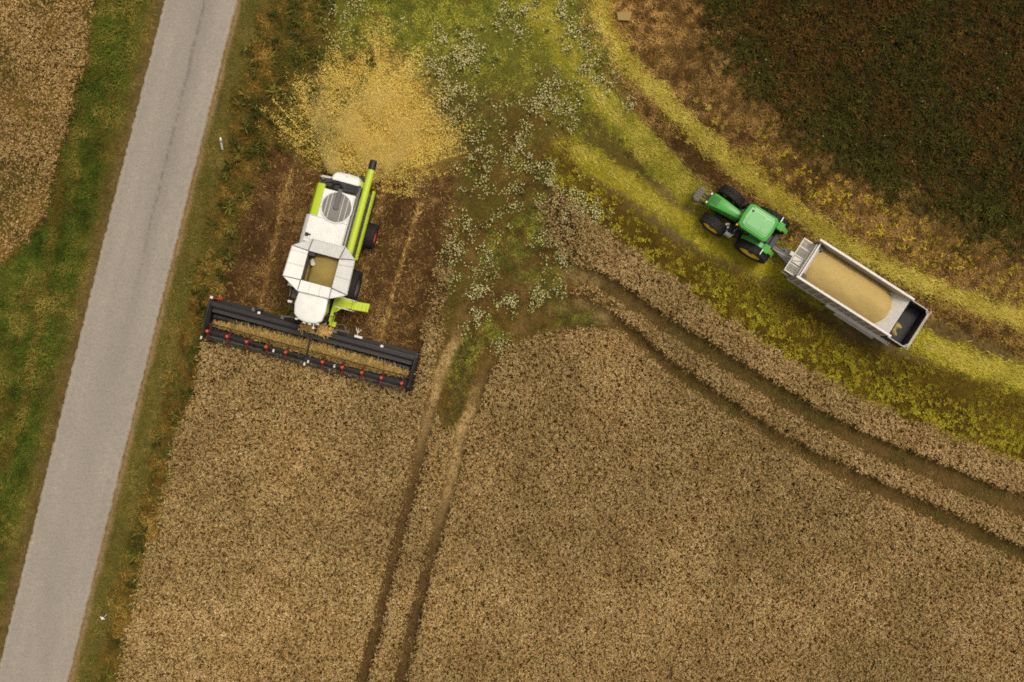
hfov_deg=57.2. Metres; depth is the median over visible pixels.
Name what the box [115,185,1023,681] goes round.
wheat field
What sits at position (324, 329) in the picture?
cut crop
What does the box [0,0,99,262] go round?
wheat field
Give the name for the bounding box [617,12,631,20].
flat board
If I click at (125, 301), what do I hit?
road
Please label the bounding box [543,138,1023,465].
yellow weeds
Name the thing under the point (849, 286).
grain heap
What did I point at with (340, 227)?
combine harvester
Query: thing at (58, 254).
verge grass
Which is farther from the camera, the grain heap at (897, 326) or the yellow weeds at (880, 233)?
the yellow weeds at (880, 233)
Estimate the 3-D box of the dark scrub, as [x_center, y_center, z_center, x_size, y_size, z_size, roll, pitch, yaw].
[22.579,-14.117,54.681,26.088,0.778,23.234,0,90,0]
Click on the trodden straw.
(792, 405)
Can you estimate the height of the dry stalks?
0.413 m
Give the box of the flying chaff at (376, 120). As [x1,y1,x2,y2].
[272,72,467,179]
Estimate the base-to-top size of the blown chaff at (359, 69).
0.447 m
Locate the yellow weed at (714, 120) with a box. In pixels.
[710,117,718,125]
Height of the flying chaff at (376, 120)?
2.475 m
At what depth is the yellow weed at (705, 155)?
54.76 m
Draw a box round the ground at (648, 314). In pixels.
[0,0,1023,681]
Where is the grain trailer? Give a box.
[772,238,930,348]
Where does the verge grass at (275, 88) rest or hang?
on the ground at (648, 314)
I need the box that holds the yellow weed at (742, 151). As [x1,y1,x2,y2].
[736,148,745,155]
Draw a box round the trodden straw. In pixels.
[356,263,1023,681]
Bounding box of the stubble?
[209,138,460,380]
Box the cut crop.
[213,320,410,378]
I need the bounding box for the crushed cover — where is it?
[519,0,1023,396]
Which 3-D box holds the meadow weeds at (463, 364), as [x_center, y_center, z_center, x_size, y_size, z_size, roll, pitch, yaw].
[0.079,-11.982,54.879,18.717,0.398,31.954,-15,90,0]
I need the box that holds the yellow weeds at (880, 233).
[736,127,1023,309]
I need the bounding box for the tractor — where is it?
[692,184,789,263]
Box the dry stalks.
[578,0,1023,361]
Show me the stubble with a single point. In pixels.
(289, 177)
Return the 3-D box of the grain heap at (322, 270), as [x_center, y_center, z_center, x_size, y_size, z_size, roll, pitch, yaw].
[-10.560,-3.944,52.208,1.733,0.701,1.631,15,90,0]
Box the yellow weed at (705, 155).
[700,151,707,157]
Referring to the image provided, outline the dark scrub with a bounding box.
[684,0,1023,267]
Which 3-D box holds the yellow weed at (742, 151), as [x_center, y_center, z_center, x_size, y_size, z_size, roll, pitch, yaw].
[13.346,-10.996,54.786,0.502,0.378,0.522,38,90,0]
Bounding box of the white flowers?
[320,0,636,360]
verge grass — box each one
[0,0,160,648]
[71,0,375,681]
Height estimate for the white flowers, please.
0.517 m
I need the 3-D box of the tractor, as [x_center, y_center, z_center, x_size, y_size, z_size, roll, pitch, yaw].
[13.151,-6.883,53.432,6.153,3.205,2.686,33,90,0]
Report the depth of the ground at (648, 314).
55.00 m
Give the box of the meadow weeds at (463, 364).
[319,0,689,430]
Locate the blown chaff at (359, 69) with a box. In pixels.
[255,16,483,198]
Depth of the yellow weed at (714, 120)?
54.73 m
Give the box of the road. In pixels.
[0,0,237,681]
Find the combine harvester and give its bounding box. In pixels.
[200,160,419,397]
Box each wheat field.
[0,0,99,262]
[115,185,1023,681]
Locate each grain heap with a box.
[304,253,338,287]
[801,244,891,323]
[890,322,901,335]
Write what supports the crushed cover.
on the ground at (648, 314)
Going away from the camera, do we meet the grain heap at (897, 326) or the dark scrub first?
the grain heap at (897, 326)
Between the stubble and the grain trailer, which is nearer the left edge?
the stubble

